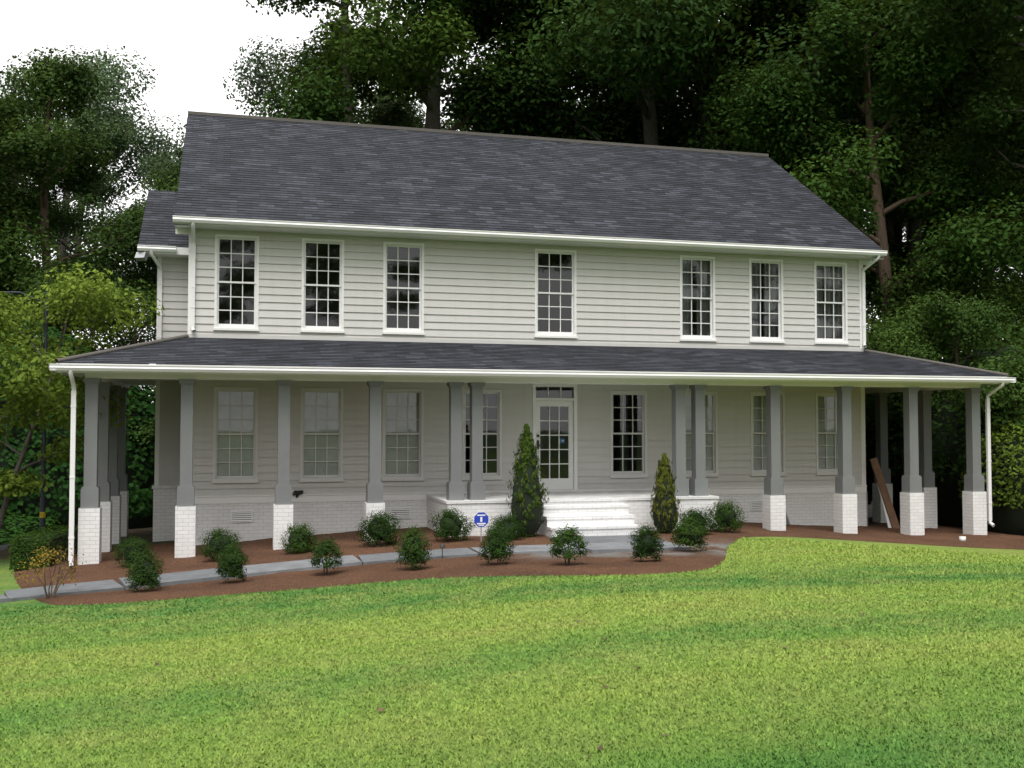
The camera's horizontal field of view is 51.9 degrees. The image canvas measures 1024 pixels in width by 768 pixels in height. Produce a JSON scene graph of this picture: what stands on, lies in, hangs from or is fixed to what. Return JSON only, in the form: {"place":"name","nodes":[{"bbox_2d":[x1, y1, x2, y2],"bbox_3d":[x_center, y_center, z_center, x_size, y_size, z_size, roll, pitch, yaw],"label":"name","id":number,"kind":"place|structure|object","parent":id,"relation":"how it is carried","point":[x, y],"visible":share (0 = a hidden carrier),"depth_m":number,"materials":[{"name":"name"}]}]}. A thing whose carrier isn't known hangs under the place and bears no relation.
{"place":"outdoors","nodes":[
{"label":"outdoors","id":0,"kind":"place"},
{"bbox_2d":[0,543,12,550],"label":"driveway asphalt","id":1,"kind":"structure","parent":0,"point":[3,547],"depth_m":24.28,"materials":[{"name":"grey asphalt"}]},
{"bbox_2d":[0,509,61,544],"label":"ivy ground","id":2,"kind":"structure","parent":0,"point":[14,524],"depth_m":26.25,"materials":[{"name":"green plant"}]},
{"bbox_2d":[159,228,861,495],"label":"house siding walls","id":3,"kind":"structure","parent":0,"point":[474,290],"depth_m":23.71,"materials":[{"name":"white wood"}]},
{"bbox_2d":[212,387,837,482],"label":"house windows","id":4,"kind":"structure","parent":3,"relation":"in","point":[235,445],"depth_m":23.15,"materials":[{"name":"white glass"}]},
{"bbox_2d":[213,234,848,344],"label":"window frames","id":5,"kind":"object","parent":3,"relation":"in","point":[835,290],"depth_m":25.02,"materials":[{"name":"white wood"}]},
{"bbox_2d":[55,111,1008,376],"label":"house roof shingles","id":6,"kind":"object","parent":3,"relation":"on","point":[279,169],"visible":0.83,"depth_m":25.02,"materials":[{"name":"grey"}]},
{"bbox_2d":[533,384,577,490],"bbox_3d":[0.971,1.217,23.988,1.060,2.450,0.150,1,-2,-15],"label":"front door","id":7,"kind":"structure","parent":3,"relation":"in","point":[568,483],"depth_m":24.02,"materials":[{"name":"white wood"}]},
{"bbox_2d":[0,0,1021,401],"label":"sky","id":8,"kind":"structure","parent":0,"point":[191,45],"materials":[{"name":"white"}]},
{"bbox_2d":[0,502,1023,767],"bbox_3d":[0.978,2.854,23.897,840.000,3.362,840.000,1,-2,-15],"label":"lawn","id":9,"kind":"structure","parent":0,"point":[10,582],"depth_m":8.00,"materials":[{"name":"green plant"}]},
{"bbox_2d":[0,146,30,276],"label":"oak tree","id":10,"kind":"object","parent":9,"relation":"on","point":[11,182],"visible":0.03,"depth_m":37.38,"materials":[{"name":"green plant"}]},
{"bbox_2d":[2,290,47,531],"bbox_3d":[-10.640,0.799,22.029,1.688,5.700,0.200,2,-3,-37],"label":"yard light pole","id":11,"kind":"object","parent":9,"relation":"on","point":[42,516],"visible":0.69,"depth_m":22.43,"materials":[{"name":"grey metal"}]},
{"bbox_2d":[0,80,66,312],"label":"oak tree","id":12,"kind":"object","parent":9,"relation":"on","point":[20,247],"visible":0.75,"depth_m":31.99,"materials":[{"name":"green plant"}]},
{"bbox_2d":[8,523,77,570],"bbox_3d":[-8.960,3.130,20.384,0.844,0.669,2.474,0,-2,-7],"label":"clipped hedge","id":13,"kind":"object","parent":9,"relation":"on","point":[30,543],"visible":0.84,"depth_m":19.28,"materials":[{"name":"green plant"}]},
{"bbox_2d":[11,541,86,598],"bbox_3d":[-6.712,2.739,15.283,0.902,0.873,0.990,0,-2,-5],"label":"sparse shrub","id":14,"kind":"object","parent":9,"relation":"on","point":[49,595],"visible":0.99,"depth_m":15.33,"materials":[{"name":"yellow plant"}]},
{"bbox_2d":[0,272,119,350],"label":"understory tree","id":15,"kind":"object","parent":9,"relation":"on","point":[18,289],"visible":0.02,"depth_m":32.36,"materials":[{"name":"green plant"}]},
{"bbox_2d":[0,88,121,324],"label":"poplar tree","id":16,"kind":"object","parent":9,"relation":"on","point":[57,216],"visible":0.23,"depth_m":37.08,"materials":[{"name":"green plant"}]},
{"bbox_2d":[0,47,154,342],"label":"oak tree","id":17,"kind":"object","parent":9,"relation":"on","point":[60,80],"visible":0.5,"depth_m":33.91,"materials":[{"name":"green plant"}]},
{"bbox_2d":[0,316,155,528],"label":"ivy bank","id":18,"kind":"structure","parent":9,"relation":"on","point":[140,466],"depth_m":28.00,"materials":[{"name":"green plant"}]},
{"bbox_2d":[17,107,144,336],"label":"poplar tree","id":19,"kind":"object","parent":9,"relation":"on","point":[119,139],"visible":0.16,"depth_m":47.55,"materials":[{"name":"green plant"}]},
{"bbox_2d":[0,262,164,529],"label":"tree","id":20,"kind":"object","parent":9,"relation":"on","point":[69,294],"visible":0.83,"depth_m":21.75,"materials":[{"name":"green plant"}]},
{"bbox_2d":[20,278,156,450],"bbox_3d":[-10.806,0.610,31.177,6.952,7.519,5.666,0,-2,-8],"label":"understory tree","id":21,"kind":"object","parent":9,"relation":"on","point":[132,337],"visible":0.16,"depth_m":30.55,"materials":[{"name":"green plant"}]},
{"bbox_2d":[0,45,185,329],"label":"oak tree","id":22,"kind":"object","parent":9,"relation":"on","point":[111,80],"visible":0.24,"depth_m":56.46,"materials":[{"name":"green plant"}]},
{"bbox_2d":[91,147,182,301],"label":"poplar tree","id":23,"kind":"object","parent":9,"relation":"on","point":[150,163],"visible":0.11,"depth_m":51.65,"materials":[{"name":"green plant"}]},
{"bbox_2d":[101,168,179,340],"bbox_3d":[-9.912,-1.634,35.998,7.027,12.584,7.610,-2,-3,38],"label":"oak tree","id":24,"kind":"object","parent":9,"relation":"on","point":[150,275],"visible":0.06,"depth_m":35.06,"materials":[{"name":"green plant"}]},
{"bbox_2d":[137,161,180,310],"bbox_3d":[-11.716,-1.812,40.603,5.342,13.353,5.270,0,-2,5],"label":"poplar tree","id":25,"kind":"object","parent":9,"relation":"on","point":[176,176],"visible":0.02,"depth_m":39.14,"materials":[{"name":"green plant"}]},
{"bbox_2d":[245,0,391,122],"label":"tall pine tree","id":26,"kind":"object","parent":9,"relation":"on","point":[301,3],"visible":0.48,"depth_m":40.53,"materials":[{"name":"green plant"}]},
{"bbox_2d":[222,31,425,126],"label":"oak tree","id":27,"kind":"object","parent":9,"relation":"on","point":[260,81],"visible":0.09,"depth_m":60.91,"materials":[{"name":"green plant"}]},
{"bbox_2d":[265,12,424,127],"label":"poplar tree","id":28,"kind":"object","parent":9,"relation":"on","point":[393,113],"visible":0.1,"depth_m":44.12,"materials":[{"name":"green plant"}]},
{"bbox_2d":[244,0,599,131],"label":"oak tree","id":29,"kind":"object","parent":9,"relation":"on","point":[332,109],"visible":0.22,"depth_m":39.09,"materials":[{"name":"green plant"}]},
{"bbox_2d":[300,0,550,129],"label":"poplar tree","id":30,"kind":"object","parent":9,"relation":"on","point":[369,49],"visible":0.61,"depth_m":37.07,"materials":[{"name":"green plant"}]},
{"bbox_2d":[359,23,500,133],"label":"oak tree","id":31,"kind":"object","parent":9,"relation":"on","point":[447,123],"visible":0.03,"depth_m":51.04,"materials":[{"name":"green plant"}]},
{"bbox_2d":[13,522,1023,604],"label":"mulch bed","id":32,"kind":"object","parent":9,"relation":"on","point":[260,551],"visible":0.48,"depth_m":17.31,"materials":[{"name":"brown wood"}]},
{"bbox_2d":[110,535,155,567],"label":"round boxwood","id":33,"kind":"object","parent":32,"relation":"on","point":[131,547],"visible":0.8,"depth_m":18.70,"materials":[{"name":"green plant"}]},
{"bbox_2d":[123,549,165,592],"bbox_3d":[-5.469,2.770,15.643,0.627,0.635,0.644,1,-2,-15],"label":"bush","id":34,"kind":"object","parent":32,"relation":"on","point":[145,570],"visible":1,"depth_m":15.53,"materials":[{"name":"green plant"}]},
{"bbox_2d":[197,526,244,561],"bbox_3d":[-5.324,2.899,19.146,0.831,0.664,0.870,1,-3,-22],"label":"round boxwood","id":35,"kind":"object","parent":32,"relation":"on","point":[218,542],"visible":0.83,"depth_m":19.00,"materials":[{"name":"green plant"}]},
{"bbox_2d":[214,542,250,581],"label":"bush","id":36,"kind":"object","parent":32,"relation":"on","point":[231,565],"visible":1,"depth_m":15.96,"materials":[{"name":"green plant"}]},
{"bbox_2d":[278,521,318,553],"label":"round boxwood","id":37,"kind":"object","parent":32,"relation":"on","point":[299,538],"visible":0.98,"depth_m":19.37,"materials":[{"name":"green plant"}]},
{"bbox_2d":[308,534,343,574],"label":"bush","id":38,"kind":"object","parent":32,"relation":"on","point":[324,549],"visible":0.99,"depth_m":16.19,"materials":[{"name":"green plant"}]},
{"bbox_2d":[0,535,690,602],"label":"walk concrete slabs","id":39,"kind":"structure","parent":32,"relation":"on","point":[610,544],"depth_m":17.46,"materials":[{"name":"grey concrete"}]},
{"bbox_2d":[353,509,403,546],"bbox_3d":[-2.499,2.717,19.969,0.990,0.754,0.969,2,-3,-43],"label":"round boxwood","id":40,"kind":"object","parent":32,"relation":"on","point":[380,529],"visible":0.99,"depth_m":19.78,"materials":[{"name":"green plant"}]},
{"bbox_2d":[391,524,433,570],"bbox_3d":[-1.532,2.511,16.201,0.670,0.693,0.652,1,-2,-14],"label":"bush","id":41,"kind":"object","parent":32,"relation":"on","point":[411,550],"visible":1,"depth_m":16.08,"materials":[{"name":"green plant"}]},
{"bbox_2d":[439,544,444,558],"bbox_3d":[-1.167,2.804,17.578,0.095,0.265,0.100,1,-2,-15],"label":"path light","id":42,"kind":"object","parent":32,"relation":"on","point":[442,546],"visible":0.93,"depth_m":17.57,"materials":[{"name":"black metal"}]},
{"bbox_2d":[428,505,476,541],"bbox_3d":[-1.182,2.688,20.255,0.957,0.723,0.914,-2,-3,40],"label":"round boxwood","id":43,"kind":"object","parent":32,"relation":"on","point":[450,523],"visible":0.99,"depth_m":20.10,"materials":[{"name":"green plant"}]},
{"bbox_2d":[474,512,487,541],"bbox_3d":[-0.588,2.796,20.068,0.277,0.689,0.023,1,-2,-15],"label":"security sign","id":44,"kind":"object","parent":32,"relation":"on","point":[481,519],"visible":0.97,"depth_m":20.07,"materials":[{"name":"blue metal"}]},
{"bbox_2d":[477,521,515,563],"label":"bush","id":45,"kind":"object","parent":32,"relation":"on","point":[497,541],"visible":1,"depth_m":16.00,"materials":[{"name":"green plant"}]},
{"bbox_2d":[489,513,525,540],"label":"round boxwood","id":46,"kind":"object","parent":32,"relation":"on","point":[511,523],"visible":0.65,"depth_m":20.21,"materials":[{"name":"green plant"}]},
{"bbox_2d":[505,424,549,537],"bbox_3d":[0.299,1.946,20.851,0.882,2.350,0.837,1,-2,-15],"label":"arborvitae","id":47,"kind":"object","parent":32,"relation":"on","point":[527,498],"visible":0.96,"depth_m":20.68,"materials":[{"name":"green plant"}]},
{"bbox_2d":[547,522,590,564],"bbox_3d":[0.852,2.410,15.785,0.672,0.692,0.741,0,-2,3],"label":"bush","id":48,"kind":"object","parent":32,"relation":"on","point":[569,536],"visible":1,"depth_m":15.66,"materials":[{"name":"green plant"}]},
{"bbox_2d":[630,523,667,561],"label":"bush","id":49,"kind":"object","parent":32,"relation":"on","point":[646,542],"visible":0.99,"depth_m":16.10,"materials":[{"name":"green plant"}]},
{"bbox_2d":[649,452,681,533],"bbox_3d":[3.144,2.279,21.625,0.659,1.754,0.674,1,-2,-15],"label":"arborvitae","id":50,"kind":"object","parent":32,"relation":"on","point":[664,510],"visible":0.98,"depth_m":21.45,"materials":[{"name":"green plant"}]},
{"bbox_2d":[668,512,711,550],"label":"bush","id":51,"kind":"object","parent":32,"relation":"on","point":[690,534],"visible":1,"depth_m":18.02,"materials":[{"name":"green plant"}]},
{"bbox_2d":[675,506,717,534],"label":"round boxwood","id":52,"kind":"object","parent":32,"relation":"on","point":[701,517],"visible":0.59,"depth_m":21.18,"materials":[{"name":"green plant"}]},
{"bbox_2d":[703,498,750,532],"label":"round boxwood","id":53,"kind":"object","parent":32,"relation":"on","point":[725,516],"visible":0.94,"depth_m":21.65,"materials":[{"name":"green plant"}]},
{"bbox_2d":[870,457,899,527],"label":"leaning planks","id":54,"kind":"object","parent":32,"relation":"on","point":[890,515],"visible":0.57,"depth_m":25.74,"materials":[{"name":"brown wood"}]},
{"bbox_2d":[959,536,965,540],"bbox_3d":[9.729,3.383,22.691,0.133,0.180,0.140,1,-2,-15],"label":"drain pipe cap","id":55,"kind":"object","parent":32,"relation":"on","point":[962,538],"visible":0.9,"depth_m":22.64,"materials":[{"name":"white plastic"}]},
{"bbox_2d":[56,215,1007,503],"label":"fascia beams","id":56,"kind":"structure","parent":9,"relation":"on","point":[154,379],"depth_m":22.78,"materials":[{"name":"white wood"}]},
{"bbox_2d":[135,251,147,260],"bbox_3d":[-8.023,-2.788,22.765,0.220,0.253,0.198,0,-2,10],"label":"gutter","id":57,"kind":"object","parent":56,"relation":"attached to","point":[141,256],"visible":1,"depth_m":22.71,"materials":[{"name":"silver metal"}]},
{"bbox_2d":[292,490,302,497],"bbox_3d":[-4.561,2.349,22.349,0.200,0.174,0.167,2,-3,-35],"label":"wall flood light","id":58,"kind":"object","parent":56,"relation":"attached to","point":[297,493],"visible":1,"depth_m":22.32,"materials":[{"name":"black metal"}]},
{"bbox_2d":[48,215,1015,566],"bbox_3d":[0.767,0.144,24.795,20.640,6.881,6.770,1,-2,-15],"label":"rain gutter","id":59,"kind":"object","parent":56,"relation":"attached to","point":[152,249],"visible":0.96,"depth_m":22.25,"materials":[{"name":"white metal"}]},
{"bbox_2d":[407,0,658,139],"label":"poplar tree","id":60,"kind":"object","parent":9,"relation":"on","point":[603,110],"visible":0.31,"depth_m":40.28,"materials":[{"name":"green plant"}]},
{"bbox_2d":[494,2,620,127],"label":"tall pine tree","id":61,"kind":"object","parent":9,"relation":"on","point":[565,46],"visible":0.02,"depth_m":43.19,"materials":[{"name":"green plant"}]},
{"bbox_2d":[452,3,711,142],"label":"oak tree","id":62,"kind":"object","parent":9,"relation":"on","point":[585,86],"visible":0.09,"depth_m":42.80,"materials":[{"name":"green plant"}]},
{"bbox_2d":[453,0,807,175],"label":"oak tree","id":63,"kind":"object","parent":9,"relation":"on","point":[646,102],"visible":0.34,"depth_m":36.08,"materials":[{"name":"green plant"}]},
{"bbox_2d":[571,21,799,150],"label":"oak tree","id":64,"kind":"object","parent":9,"relation":"on","point":[669,109],"depth_m":45.82,"materials":[{"name":"green plant"}]},
{"bbox_2d":[538,0,866,178],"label":"oak tree","id":65,"kind":"object","parent":9,"relation":"on","point":[704,62],"visible":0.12,"depth_m":37.65,"materials":[{"name":"green plant"}]},
{"bbox_2d":[611,0,1003,292],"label":"oak tree","id":66,"kind":"object","parent":9,"relation":"on","point":[672,120],"visible":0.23,"depth_m":38.73,"materials":[{"name":"green plant"}]},
{"bbox_2d":[637,0,1012,227],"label":"oak tree","id":67,"kind":"object","parent":9,"relation":"on","point":[815,60],"visible":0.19,"depth_m":36.77,"materials":[{"name":"green plant"}]},
{"bbox_2d":[703,0,1023,351],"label":"oak tree","id":68,"kind":"object","parent":9,"relation":"on","point":[959,179],"visible":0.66,"depth_m":33.25,"materials":[{"name":"green plant"}]},
{"bbox_2d":[866,346,873,504],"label":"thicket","id":69,"kind":"object","parent":9,"relation":"on","point":[869,483],"depth_m":33.83,"materials":[{"name":"green plant"}]},
{"bbox_2d":[774,25,1023,316],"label":"poplar tree","id":70,"kind":"object","parent":9,"relation":"on","point":[889,226],"visible":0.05,"depth_m":42.63,"materials":[{"name":"green plant"}]},
{"bbox_2d":[810,32,1016,247],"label":"poplar tree","id":71,"kind":"object","parent":9,"relation":"on","point":[896,232],"depth_m":47.05,"materials":[{"name":"green plant"}]},
{"bbox_2d":[904,45,928,294],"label":"tall pine tree","id":72,"kind":"object","parent":9,"relation":"on","point":[912,228],"depth_m":41.60,"materials":[{"name":"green plant"}]},
{"bbox_2d":[865,283,969,413],"bbox_3d":[10.122,-0.319,34.861,8.938,9.667,7.285,0,-2,8],"label":"understory tree","id":73,"kind":"object","parent":9,"relation":"on","point":[888,309],"visible":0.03,"depth_m":32.94,"materials":[{"name":"green plant"}]},
{"bbox_2d":[837,0,1023,270],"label":"oak tree","id":74,"kind":"object","parent":9,"relation":"on","point":[1013,51],"visible":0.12,"depth_m":37.59,"materials":[{"name":"green plant"}]},
{"bbox_2d":[865,171,1003,339],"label":"oak tree","id":75,"kind":"object","parent":9,"relation":"on","point":[905,227],"visible":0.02,"depth_m":55.02,"materials":[{"name":"green plant"}]},
{"bbox_2d":[850,41,1023,320],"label":"oak tree","id":76,"kind":"object","parent":9,"relation":"on","point":[903,255],"visible":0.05,"depth_m":43.69,"materials":[{"name":"green plant"}]},
{"bbox_2d":[856,0,1023,167],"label":"poplar tree","id":77,"kind":"object","parent":9,"relation":"on","point":[1008,126],"visible":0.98,"depth_m":31.89,"materials":[{"name":"green plant"}]},
{"bbox_2d":[864,250,1023,434],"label":"understory tree","id":78,"kind":"object","parent":9,"relation":"on","point":[917,307],"visible":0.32,"depth_m":31.36,"materials":[{"name":"green plant"}]},
{"bbox_2d":[865,319,1023,526],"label":"thicket","id":79,"kind":"object","parent":9,"relation":"on","point":[948,429],"visible":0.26,"depth_m":28.04,"materials":[{"name":"green plant"}]},
{"bbox_2d":[865,286,1023,477],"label":"understory tree","id":80,"kind":"object","parent":9,"relation":"on","point":[960,319],"visible":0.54,"depth_m":27.82,"materials":[{"name":"green plant"}]},
{"bbox_2d":[903,30,1022,340],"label":"poplar tree","id":81,"kind":"object","parent":9,"relation":"on","point":[962,216],"depth_m":54.91,"materials":[{"name":"green plant"}]},
{"bbox_2d":[958,414,1023,535],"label":"lit shrub","id":82,"kind":"object","parent":9,"relation":"on","point":[1007,466],"visible":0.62,"depth_m":25.21,"materials":[{"name":"green plant"}]},
{"bbox_2d":[958,1,1023,192],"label":"poplar tree","id":83,"kind":"object","parent":9,"relation":"on","point":[1008,45],"visible":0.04,"depth_m":44.94,"materials":[{"name":"green plant"}]},
{"bbox_2d":[960,229,1023,344],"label":"understory tree","id":84,"kind":"object","parent":9,"relation":"on","point":[1012,282],"visible":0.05,"depth_m":35.01,"materials":[{"name":"green plant"}]},
{"bbox_2d":[960,343,1023,431],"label":"understory tree","id":85,"kind":"object","parent":9,"relation":"on","point":[1017,363],"visible":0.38,"depth_m":26.51,"materials":[{"name":"green plant"}]},
{"bbox_2d":[963,71,1022,336],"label":"oak tree","id":86,"kind":"object","parent":9,"relation":"on","point":[996,270],"visible":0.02,"depth_m":60.39,"materials":[{"name":"green plant"}]},
{"bbox_2d":[978,28,1023,194],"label":"oak tree","id":87,"kind":"object","parent":9,"relation":"on","point":[1017,72],"visible":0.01,"depth_m":51.29,"materials":[{"name":"green plant"}]},
{"bbox_2d":[218,239,825,489],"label":"house interior rooms","id":88,"kind":"object","parent":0,"point":[225,274],"visible":0.07,"depth_m":26.75,"materials":[{"name":"black glass"}]},
{"bbox_2d":[77,483,986,564],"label":"brick foundation piers","id":89,"kind":"structure","parent":0,"point":[103,527],"depth_m":22.45,"materials":[{"name":"white brick"}]},
{"bbox_2d":[231,500,761,522],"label":"house crawlspace vents","id":90,"kind":"object","parent":89,"relation":"in","point":[247,516],"visible":0.64,"depth_m":22.90,"materials":[{"name":"white metal"}]},
{"bbox_2d":[80,378,984,508],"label":"porch columns","id":91,"kind":"structure","parent":89,"relation":"on","point":[105,477],"depth_m":22.59,"materials":[{"name":"grey wood"}]},
{"bbox_2d":[427,491,713,500],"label":"porch floor","id":92,"kind":"structure","parent":89,"relation":"on","point":[581,495],"depth_m":22.74,"materials":[{"name":"paint"}]}
]}

